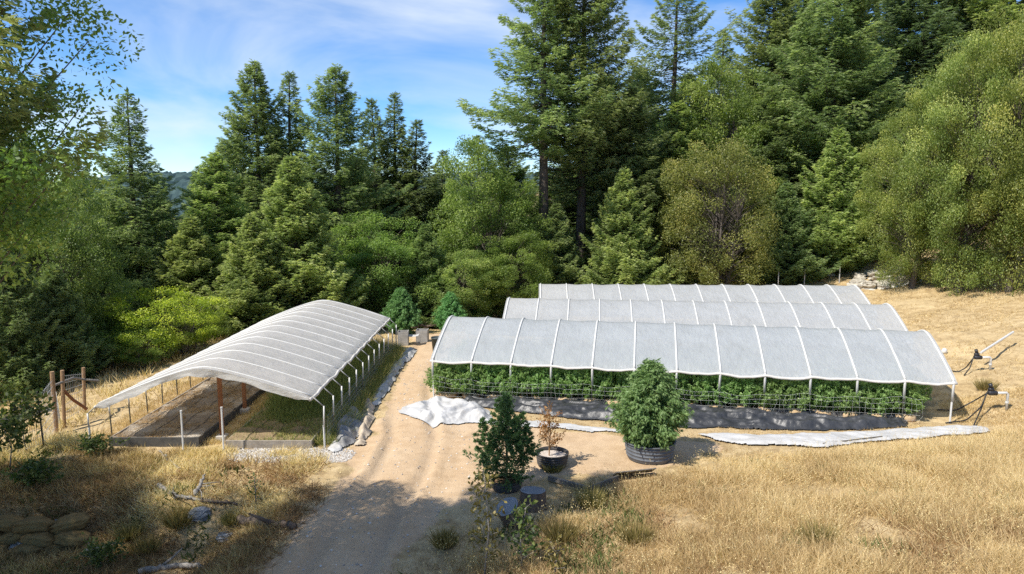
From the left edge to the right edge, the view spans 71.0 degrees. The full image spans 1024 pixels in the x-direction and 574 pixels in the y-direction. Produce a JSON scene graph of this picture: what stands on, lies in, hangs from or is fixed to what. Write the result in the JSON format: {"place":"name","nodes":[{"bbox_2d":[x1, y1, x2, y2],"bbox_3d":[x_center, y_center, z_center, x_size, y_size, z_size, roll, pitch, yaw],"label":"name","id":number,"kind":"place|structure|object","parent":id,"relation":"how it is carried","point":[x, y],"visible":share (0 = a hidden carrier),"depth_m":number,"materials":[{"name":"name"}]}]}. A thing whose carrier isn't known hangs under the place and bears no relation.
{"place":"outdoors","nodes":[
{"label":"outdoors","id":0,"kind":"place"},
{"bbox_2d":[65,377,208,452],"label":"dry grass","id":1,"kind":"structure","parent":0,"point":[140,412],"depth_m":29.39,"materials":[{"name":"plant"}]},
{"bbox_2d":[222,447,355,462],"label":"gravel","id":2,"kind":"structure","parent":0,"point":[344,457],"depth_m":24.30,"materials":[{"name":"gravel"}]},
{"bbox_2d":[89,171,550,217],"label":"hills","id":3,"kind":"structure","parent":0,"point":[183,179],"depth_m":382.35,"materials":[{"name":"plant"}]},
{"bbox_2d":[259,334,724,573],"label":"dirt track","id":4,"kind":"structure","parent":0,"point":[594,454],"depth_m":22.41,"materials":[{"name":"soil"}]},
{"bbox_2d":[398,396,491,427],"bbox_3d":[-2.519,4.900,28.944,4.306,0.579,2.949,7,10,45],"label":"tarp","id":5,"kind":"object","parent":4,"relation":"on","point":[433,412],"visible":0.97,"depth_m":28.34,"materials":[{"name":"white plastic"}]},
{"bbox_2d":[491,472,522,493],"bbox_3d":[-0.162,5.911,21.577,0.957,0.320,0.957,0,7,0],"label":"planter","id":6,"kind":"object","parent":4,"relation":"on","point":[514,486],"visible":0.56,"depth_m":21.25,"materials":[{"name":"plastic"}]},
{"bbox_2d":[462,390,543,491],"bbox_3d":[-0.186,4.445,21.459,2.431,2.856,2.056,-3,8,-25],"label":"hemp plant","id":7,"kind":"object","parent":6,"relation":"in","point":[511,429],"visible":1,"depth_m":21.17,"materials":[{"name":"green plant"}]},
{"bbox_2d":[624,440,675,464],"bbox_3d":[4.618,5.412,24.084,1.747,0.620,1.747,0,7,0],"label":"planter","id":8,"kind":"object","parent":4,"relation":"on","point":[647,455],"visible":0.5,"depth_m":23.41,"materials":[{"name":"metal"}]},
{"bbox_2d":[603,358,695,450],"bbox_3d":[4.545,3.802,23.920,2.944,2.977,3.009,0,7,0],"label":"hemp plant","id":9,"kind":"object","parent":8,"relation":"in","point":[651,413],"visible":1,"depth_m":23.35,"materials":[{"name":"green plant"}]},
{"bbox_2d":[0,0,1020,181],"label":"sky","id":10,"kind":"structure","parent":0,"point":[433,53],"materials":[{"name":"blue"}]},
{"bbox_2d":[0,169,1023,573],"bbox_3d":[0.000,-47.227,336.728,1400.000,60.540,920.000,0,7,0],"label":"ground","id":11,"kind":"structure","parent":0,"point":[930,415],"depth_m":26.68,"materials":[{"name":"soil"}]},
{"bbox_2d":[0,406,40,469],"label":"oak sapling","id":12,"kind":"object","parent":11,"relation":"on","point":[9,429],"visible":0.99,"depth_m":22.79,"materials":[{"name":"green plant"}]},
{"bbox_2d":[0,386,55,450],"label":"oak sapling","id":13,"kind":"object","parent":11,"relation":"on","point":[23,399],"visible":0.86,"depth_m":23.96,"materials":[{"name":"green plant"}]},
{"bbox_2d":[0,451,65,486],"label":"shrub","id":14,"kind":"object","parent":11,"relation":"on","point":[34,468],"visible":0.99,"depth_m":21.62,"materials":[{"name":"green plant"}]},
{"bbox_2d":[0,237,72,402],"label":"fir tree","id":15,"kind":"object","parent":11,"relation":"on","point":[18,313],"visible":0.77,"depth_m":33.01,"materials":[{"name":"green plant"}]},
{"bbox_2d":[0,0,110,568],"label":"oak tree","id":16,"kind":"object","parent":11,"relation":"on","point":[12,107],"visible":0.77,"depth_m":11.68,"materials":[{"name":"green plant"}]},
{"bbox_2d":[13,367,99,454],"bbox_3d":[-16.851,4.443,26.678,1.058,2.602,5.582,-1,7,-9],"label":"fence","id":17,"kind":"object","parent":11,"relation":"on","point":[56,411],"visible":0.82,"depth_m":27.25,"materials":[{"name":"brown wood"}]},
{"bbox_2d":[16,263,119,390],"bbox_3d":[-22.338,2.064,35.637,4.991,6.716,4.192,-5,9,-34],"label":"fir tree","id":18,"kind":"object","parent":11,"relation":"on","point":[69,316],"visible":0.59,"depth_m":35.11,"materials":[{"name":"green plant"}]},
{"bbox_2d":[4,172,137,370],"bbox_3d":[-23.951,-0.458,38.367,7.037,11.304,6.836,-4,8,-26],"label":"bay tree","id":19,"kind":"object","parent":11,"relation":"on","point":[73,247],"visible":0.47,"depth_m":38.10,"materials":[{"name":"green plant"}]},
{"bbox_2d":[0,0,147,289],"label":"oak tree","id":20,"kind":"object","parent":11,"relation":"on","point":[14,195],"visible":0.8,"depth_m":12.06,"materials":[{"name":"green plant"}]},
{"bbox_2d":[30,196,149,310],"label":"bay tree","id":21,"kind":"object","parent":11,"relation":"on","point":[124,270],"visible":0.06,"depth_m":46.43,"materials":[{"name":"green plant"}]},
{"bbox_2d":[66,532,132,572],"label":"shrub","id":22,"kind":"object","parent":11,"relation":"on","point":[99,553],"visible":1,"depth_m":18.81,"materials":[{"name":"green plant"}]},
{"bbox_2d":[67,320,148,372],"bbox_3d":[-21.630,3.384,37.837,4.490,3.155,4.428,-6,10,-41],"label":"manzanita","id":23,"kind":"object","parent":11,"relation":"on","point":[109,340],"visible":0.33,"depth_m":37.43,"materials":[{"name":"green plant"}]},
{"bbox_2d":[66,92,216,339],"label":"fir tree","id":24,"kind":"object","parent":11,"relation":"on","point":[138,216],"visible":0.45,"depth_m":46.64,"materials":[{"name":"green plant"}]},
{"bbox_2d":[104,326,181,367],"bbox_3d":[-19.442,3.382,37.761,3.673,2.542,3.622,3,8,19],"label":"manzanita","id":25,"kind":"object","parent":11,"relation":"on","point":[153,353],"visible":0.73,"depth_m":37.19,"materials":[{"name":"green plant"}]},
{"bbox_2d":[102,285,232,360],"bbox_3d":[-18.927,2.260,39.258,6.701,4.689,6.795,4,8,30],"label":"manzanita","id":26,"kind":"object","parent":11,"relation":"on","point":[173,303],"visible":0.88,"depth_m":38.45,"materials":[{"name":"green plant"}]},
{"bbox_2d":[0,424,352,573],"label":"dry grass","id":27,"kind":"structure","parent":11,"relation":"on","point":[208,457],"depth_m":21.25,"materials":[{"name":"plant"}]},
{"bbox_2d":[109,373,265,446],"bbox_3d":[-12.525,4.590,32.196,3.150,0.601,14.300,0,7,0],"label":"raised bed","id":28,"kind":"object","parent":11,"relation":"on","point":[139,439],"visible":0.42,"depth_m":27.23,"materials":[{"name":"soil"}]},
{"bbox_2d":[144,308,230,354],"bbox_3d":[-18.026,2.648,40.059,4.793,3.112,4.727,-6,9,-38],"label":"manzanita","id":29,"kind":"object","parent":11,"relation":"on","point":[191,340],"visible":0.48,"depth_m":39.35,"materials":[{"name":"green plant"}]},
{"bbox_2d":[143,215,248,342],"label":"fir tree","id":30,"kind":"object","parent":11,"relation":"on","point":[189,248],"visible":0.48,"depth_m":45.39,"materials":[{"name":"green plant"}]},
{"bbox_2d":[154,151,271,335],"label":"fir tree","id":31,"kind":"object","parent":11,"relation":"on","point":[209,194],"visible":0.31,"depth_m":48.90,"materials":[{"name":"green plant"}]},
{"bbox_2d":[0,327,437,471],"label":"dry grass","id":32,"kind":"structure","parent":11,"relation":"on","point":[119,389],"depth_m":31.29,"materials":[{"name":"plant"}]},
{"bbox_2d":[87,300,396,447],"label":"hoop house","id":33,"kind":"structure","parent":11,"relation":"on","point":[309,351],"depth_m":28.68,"materials":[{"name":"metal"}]},
{"bbox_2d":[200,212,297,336],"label":"fir tree","id":34,"kind":"object","parent":11,"relation":"on","point":[254,273],"visible":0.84,"depth_m":44.05,"materials":[{"name":"green plant"}]},
{"bbox_2d":[200,58,318,267],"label":"fir tree","id":35,"kind":"object","parent":11,"relation":"on","point":[260,113],"visible":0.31,"depth_m":53.98,"materials":[{"name":"green plant"}]},
{"bbox_2d":[225,403,327,448],"bbox_3d":[-8.450,4.600,32.247,3.000,0.569,14.800,0,7,0],"label":"raised bed","id":36,"kind":"object","parent":11,"relation":"on","point":[247,442],"visible":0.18,"depth_m":25.31,"materials":[{"name":"wood"}]},
{"bbox_2d":[229,334,393,439],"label":"green weeds","id":37,"kind":"object","parent":36,"relation":"on","point":[282,409],"visible":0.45,"depth_m":28.65,"materials":[{"name":"plant"}]},
{"bbox_2d":[249,70,356,292],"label":"fir tree","id":38,"kind":"object","parent":11,"relation":"on","point":[288,114],"visible":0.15,"depth_m":56.27,"materials":[{"name":"green plant"}]},
{"bbox_2d":[237,152,373,322],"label":"fir tree","id":39,"kind":"object","parent":11,"relation":"on","point":[287,202],"visible":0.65,"depth_m":45.87,"materials":[{"name":"green plant"}]},
{"bbox_2d":[277,63,413,271],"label":"fir tree","id":40,"kind":"object","parent":11,"relation":"on","point":[346,119],"visible":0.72,"depth_m":55.38,"materials":[{"name":"green plant"}]},
{"bbox_2d":[308,340,408,446],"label":"green weeds","id":41,"kind":"object","parent":11,"relation":"on","point":[372,386],"visible":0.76,"depth_m":30.10,"materials":[{"name":"plant"}]},
{"bbox_2d":[341,97,412,309],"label":"fir tree","id":42,"kind":"object","parent":11,"relation":"on","point":[372,134],"visible":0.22,"depth_m":63.62,"materials":[{"name":"green plant"}]},
{"bbox_2d":[327,209,442,326],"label":"bay tree","id":43,"kind":"object","parent":11,"relation":"on","point":[383,245],"visible":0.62,"depth_m":50.72,"materials":[{"name":"green plant"}]},
{"bbox_2d":[366,91,432,305],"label":"fir tree","id":44,"kind":"object","parent":11,"relation":"on","point":[401,128],"visible":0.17,"depth_m":64.83,"materials":[{"name":"green plant"}]},
{"bbox_2d":[380,286,422,333],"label":"hemp plant","id":45,"kind":"object","parent":11,"relation":"on","point":[400,312],"visible":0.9,"depth_m":46.58,"materials":[{"name":"green plant"}]},
{"bbox_2d":[383,119,459,276],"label":"fir tree","id":46,"kind":"object","parent":11,"relation":"on","point":[414,166],"visible":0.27,"depth_m":64.37,"materials":[{"name":"green plant"}]},
{"bbox_2d":[394,221,470,328],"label":"fir tree","id":47,"kind":"object","parent":11,"relation":"on","point":[424,261],"visible":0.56,"depth_m":50.56,"materials":[{"name":"green plant"}]},
{"bbox_2d":[439,390,456,397],"bbox_3d":[-2.783,4.689,31.394,0.800,0.310,0.788,0,7,0],"label":"fabric pot","id":48,"kind":"object","parent":11,"relation":"on","point":[447,393],"visible":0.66,"depth_m":31.09,"materials":[{"name":"fabric"}]},
{"bbox_2d":[423,363,468,393],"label":"hemp plant","id":49,"kind":"object","parent":48,"relation":"in","point":[443,374],"visible":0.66,"depth_m":30.97,"materials":[{"name":"green plant"}]},
{"bbox_2d":[432,291,467,329],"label":"hemp plant","id":50,"kind":"object","parent":11,"relation":"on","point":[450,300],"visible":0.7,"depth_m":48.51,"materials":[{"name":"green plant"}]},
{"bbox_2d":[416,248,499,316],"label":"bay tree","id":51,"kind":"object","parent":11,"relation":"on","point":[454,272],"visible":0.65,"depth_m":50.38,"materials":[{"name":"green plant"}]},
{"bbox_2d":[450,364,493,394],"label":"hemp plant","id":52,"kind":"object","parent":11,"relation":"on","point":[465,377],"visible":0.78,"depth_m":30.66,"materials":[{"name":"green plant"}]},
{"bbox_2d":[468,465,506,573],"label":"oak sapling","id":53,"kind":"object","parent":11,"relation":"on","point":[486,497],"visible":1,"depth_m":16.14,"materials":[{"name":"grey plant"}]},
{"bbox_2d":[427,135,552,317],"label":"live oak","id":54,"kind":"object","parent":11,"relation":"on","point":[486,201],"visible":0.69,"depth_m":54.16,"materials":[{"name":"green plant"}]},
{"bbox_2d":[460,230,558,315],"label":"bay tree","id":55,"kind":"object","parent":11,"relation":"on","point":[535,280],"visible":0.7,"depth_m":52.15,"materials":[{"name":"green plant"}]},
{"bbox_2d":[0,452,1023,573],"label":"dry brush","id":56,"kind":"object","parent":11,"relation":"on","point":[295,512],"visible":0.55,"depth_m":19.81,"materials":[{"name":"plant"}]},
{"bbox_2d":[0,444,1023,573],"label":"green weeds","id":57,"kind":"object","parent":11,"relation":"on","point":[599,562],"visible":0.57,"depth_m":18.81,"materials":[{"name":"plant"}]},
{"bbox_2d":[474,146,565,275],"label":"fir tree","id":58,"kind":"object","parent":11,"relation":"on","point":[518,172],"visible":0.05,"depth_m":68.31,"materials":[{"name":"green plant"}]},
{"bbox_2d":[499,495,544,569],"bbox_3d":[0.290,5.627,16.344,0.962,1.824,0.983,5,9,34],"label":"oak sapling","id":59,"kind":"object","parent":11,"relation":"on","point":[520,510],"visible":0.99,"depth_m":16.30,"materials":[{"name":"green plant"}]},
{"bbox_2d":[456,0,615,292],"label":"fir tree","id":60,"kind":"object","parent":11,"relation":"on","point":[513,117],"visible":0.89,"depth_m":54.82,"materials":[{"name":"green plant"}]},
{"bbox_2d":[532,394,549,398],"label":"fabric pot","id":61,"kind":"object","parent":11,"relation":"on","point":[540,397],"visible":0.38,"depth_m":30.51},
{"bbox_2d":[522,367,565,397],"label":"hemp plant","id":62,"kind":"object","parent":61,"relation":"in","point":[541,386],"visible":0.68,"depth_m":30.30,"materials":[{"name":"green plant"}]},
{"bbox_2d":[515,201,595,297],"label":"fir tree","id":63,"kind":"object","parent":11,"relation":"on","point":[562,253],"visible":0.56,"depth_m":56.28,"materials":[{"name":"green plant"}]},
{"bbox_2d":[534,508,587,543],"bbox_3d":[1.226,5.913,17.789,1.426,0.851,1.455,0,7,0],"label":"grass tuft","id":64,"kind":"object","parent":11,"relation":"on","point":[573,532],"visible":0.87,"depth_m":17.68,"materials":[{"name":"plant"}]},
{"bbox_2d":[501,0,672,280],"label":"fir tree","id":65,"kind":"object","parent":11,"relation":"on","point":[584,164],"visible":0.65,"depth_m":56.82,"materials":[{"name":"green plant"}]},
{"bbox_2d":[581,396,598,400],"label":"fabric pot","id":66,"kind":"object","parent":11,"relation":"on","point":[589,399],"visible":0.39,"depth_m":30.19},
{"bbox_2d":[572,369,610,399],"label":"hemp plant","id":67,"kind":"object","parent":66,"relation":"in","point":[594,391],"visible":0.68,"depth_m":30.02,"materials":[{"name":"green plant"}]},
{"bbox_2d":[578,167,685,284],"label":"fir tree","id":68,"kind":"object","parent":11,"relation":"on","point":[619,261],"visible":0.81,"depth_m":54.16,"materials":[{"name":"green plant"}]},
{"bbox_2d":[573,86,696,280],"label":"fir tree","id":69,"kind":"object","parent":11,"relation":"on","point":[638,121],"visible":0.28,"depth_m":57.88,"materials":[{"name":"green plant"}]},
{"bbox_2d":[595,0,751,162],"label":"fir tree","id":70,"kind":"object","parent":11,"relation":"on","point":[672,61],"visible":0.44,"depth_m":64.59,"materials":[{"name":"green plant"}]},
{"bbox_2d":[639,99,717,282],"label":"fir tree","id":71,"kind":"object","parent":11,"relation":"on","point":[677,116],"visible":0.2,"depth_m":59.90,"materials":[{"name":"green plant"}]},
{"bbox_2d":[464,395,908,429],"bbox_3d":[6.370,4.958,28.262,17.732,0.447,2.346,1,7,10],"label":"plastic sheet","id":72,"kind":"object","parent":11,"relation":"on","point":[738,417],"visible":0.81,"depth_m":27.69,"materials":[{"name":"plastic"}]},
{"bbox_2d":[430,315,957,423],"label":"hoop house","id":73,"kind":"structure","parent":11,"relation":"on","point":[878,355],"depth_m":30.04,"materials":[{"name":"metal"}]},
{"bbox_2d":[374,386,1023,573],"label":"dry grass","id":74,"kind":"structure","parent":11,"relation":"on","point":[792,555],"depth_m":18.55,"materials":[{"name":"plant"}]},
{"bbox_2d":[502,297,907,330],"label":"hoop house","id":75,"kind":"structure","parent":11,"relation":"on","point":[884,316],"depth_m":37.44,"materials":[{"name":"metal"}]},
{"bbox_2d":[642,137,783,284],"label":"tanoak tree","id":76,"kind":"object","parent":11,"relation":"on","point":[722,234],"visible":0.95,"depth_m":53.40,"materials":[{"name":"green plant"}]},
{"bbox_2d":[707,402,724,407],"bbox_3d":[8.329,4.944,29.400,0.800,0.310,0.788,0,7,0],"label":"fabric pot","id":77,"kind":"object","parent":11,"relation":"on","point":[715,405],"visible":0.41,"depth_m":29.20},
{"bbox_2d":[690,375,737,404],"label":"hemp plant","id":78,"kind":"object","parent":77,"relation":"in","point":[713,392],"visible":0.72,"depth_m":29.04,"materials":[{"name":"green plant"}]},
{"bbox_2d":[669,55,801,254],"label":"bay tree","id":79,"kind":"object","parent":11,"relation":"on","point":[732,115],"visible":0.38,"depth_m":60.36,"materials":[{"name":"green plant"}]},
{"bbox_2d":[731,404,750,407],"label":"fabric pot","id":80,"kind":"object","parent":11,"relation":"on","point":[739,405],"visible":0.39,"depth_m":29.17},
{"bbox_2d":[716,376,761,406],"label":"hemp plant","id":81,"kind":"object","parent":80,"relation":"in","point":[743,385],"visible":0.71,"depth_m":28.92,"materials":[{"name":"green plant"}]},
{"bbox_2d":[685,85,831,267],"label":"fir tree","id":82,"kind":"object","parent":11,"relation":"on","point":[773,144],"visible":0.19,"depth_m":59.65,"materials":[{"name":"green plant"}]},
{"bbox_2d":[704,0,817,142],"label":"fir tree","id":83,"kind":"object","parent":11,"relation":"on","point":[777,20],"visible":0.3,"depth_m":72.19,"materials":[{"name":"green plant"}]},
{"bbox_2d":[758,405,777,411],"bbox_3d":[10.350,4.991,29.038,0.800,0.310,0.788,0,7,0],"label":"fabric pot","id":84,"kind":"object","parent":11,"relation":"on","point":[768,408],"visible":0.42,"depth_m":28.79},
{"bbox_2d":[748,377,794,408],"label":"hemp plant","id":85,"kind":"object","parent":84,"relation":"in","point":[774,386],"visible":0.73,"depth_m":28.61,"materials":[{"name":"green plant"}]},
{"bbox_2d":[743,180,842,285],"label":"fir tree","id":86,"kind":"object","parent":11,"relation":"on","point":[791,232],"visible":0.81,"depth_m":55.95,"materials":[{"name":"green plant"}]},
{"bbox_2d":[784,407,804,412],"bbox_3d":[11.360,5.014,28.857,0.800,0.310,0.788,0,7,0],"label":"fabric pot","id":87,"kind":"object","parent":11,"relation":"on","point":[795,410],"visible":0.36,"depth_m":28.60,"materials":[{"name":"fabric"}]},
{"bbox_2d":[771,379,818,410],"bbox_3d":[11.452,4.205,28.903,1.892,1.646,2.027,4,8,26],"label":"hemp plant","id":88,"kind":"object","parent":87,"relation":"in","point":[800,387],"visible":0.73,"depth_m":28.43,"materials":[{"name":"green plant"}]},
{"bbox_2d":[811,407,831,414],"bbox_3d":[12.370,5.037,28.675,0.800,0.310,0.788,0,7,0],"label":"fabric pot","id":89,"kind":"object","parent":11,"relation":"on","point":[824,411],"visible":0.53,"depth_m":28.45,"materials":[{"name":"fabric"}]},
{"bbox_2d":[798,379,848,411],"bbox_3d":[12.418,4.118,28.897,2.088,1.854,2.303,1,7,5],"label":"hemp plant","id":90,"kind":"object","parent":89,"relation":"in","point":[819,387],"visible":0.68,"depth_m":28.34,"materials":[{"name":"green plant"}]},
{"bbox_2d":[732,0,933,250],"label":"fir tree","id":91,"kind":"object","parent":11,"relation":"on","point":[830,85],"visible":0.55,"depth_m":59.66,"materials":[{"name":"green plant"}]},
{"bbox_2d":[782,124,887,275],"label":"fir tree","id":92,"kind":"object","parent":11,"relation":"on","point":[832,207],"visible":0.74,"depth_m":56.12,"materials":[{"name":"green plant"}]},
{"bbox_2d":[698,425,989,446],"bbox_3d":[12.228,5.343,25.845,10.698,0.210,1.829,-1,7,-4],"label":"tarp","id":93,"kind":"object","parent":11,"relation":"on","point":[766,439],"visible":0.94,"depth_m":25.86,"materials":[{"name":"white plastic"}]},
{"bbox_2d":[838,409,858,416],"bbox_3d":[13.380,5.061,28.494,0.800,0.310,0.788,0,7,0],"label":"fabric pot","id":94,"kind":"object","parent":11,"relation":"on","point":[847,414],"visible":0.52,"depth_m":28.26,"materials":[{"name":"fabric"}]},
{"bbox_2d":[823,380,875,413],"bbox_3d":[13.340,4.152,28.585,2.010,1.833,2.212,2,8,17],"label":"hemp plant","id":95,"kind":"object","parent":94,"relation":"in","point":[851,402],"visible":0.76,"depth_m":28.12,"materials":[{"name":"green plant"}]},
{"bbox_2d":[679,224,1023,445],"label":"dry grass","id":96,"kind":"structure","parent":11,"relation":"on","point":[945,328],"depth_m":41.67,"materials":[{"name":"plant"}]},
{"bbox_2d":[866,410,887,417],"bbox_3d":[14.390,5.084,28.313,0.800,0.310,0.788,0,7,0],"label":"fabric pot","id":97,"kind":"object","parent":11,"relation":"on","point":[880,414],"visible":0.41,"depth_m":28.05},
{"bbox_2d":[861,382,901,416],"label":"hemp plant","id":98,"kind":"object","parent":97,"relation":"in","point":[885,389],"visible":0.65,"depth_m":27.92,"materials":[{"name":"green plant"}]},
{"bbox_2d":[894,412,915,421],"bbox_3d":[15.401,5.107,28.132,0.800,0.310,0.788,0,7,0],"label":"fabric pot","id":99,"kind":"object","parent":11,"relation":"on","point":[906,417],"visible":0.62,"depth_m":27.88,"materials":[{"name":"fabric"}]},
{"bbox_2d":[881,383,929,413],"bbox_3d":[15.453,4.182,28.404,1.864,1.817,2.278,1,7,9],"label":"hemp plant","id":100,"kind":"object","parent":99,"relation":"in","point":[913,394],"visible":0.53,"depth_m":27.83,"materials":[{"name":"green plant"}]},
{"bbox_2d":[853,84,983,288],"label":"live oak","id":101,"kind":"object","parent":11,"relation":"on","point":[914,266],"visible":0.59,"depth_m":50.25,"materials":[{"name":"green plant"}]},
{"bbox_2d":[839,0,1015,200],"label":"fir tree","id":102,"kind":"object","parent":11,"relation":"on","point":[901,15],"visible":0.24,"depth_m":65.65,"materials":[{"name":"green plant"}]},
{"bbox_2d":[889,28,1023,296],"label":"live oak","id":103,"kind":"object","parent":11,"relation":"on","point":[947,222],"visible":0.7,"depth_m":46.30,"materials":[{"name":"green plant"}]},
{"bbox_2d":[915,0,1023,162],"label":"fir tree","id":104,"kind":"object","parent":11,"relation":"on","point":[1013,4],"visible":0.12,"depth_m":64.13,"materials":[{"name":"green plant"}]},
{"bbox_2d":[927,1,1023,296],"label":"live oak","id":105,"kind":"object","parent":11,"relation":"on","point":[1014,266],"visible":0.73,"depth_m":44.97,"materials":[{"name":"green plant"}]},
{"bbox_2d":[997,108,1023,263],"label":"live oak","id":106,"kind":"object","parent":11,"relation":"on","point":[1011,191],"visible":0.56,"depth_m":43.31,"materials":[{"name":"green plant"}]},
{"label":"fabric pot","id":107,"kind":"object","parent":11,"relation":"on","visible":0},
{"bbox_2d":[490,365,539,395],"bbox_3d":[0.089,3.861,30.973,2.535,1.836,2.335,7,10,42],"label":"hemp plant","id":108,"kind":"object","parent":107,"relation":"in","point":[518,374],"visible":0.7,"depth_m":30.43,"materials":[{"name":"green plant"}]},
{"bbox_2d":[539,283,870,303],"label":"hoop house","id":109,"kind":"structure","parent":0,"point":[801,293],"depth_m":44.61,"materials":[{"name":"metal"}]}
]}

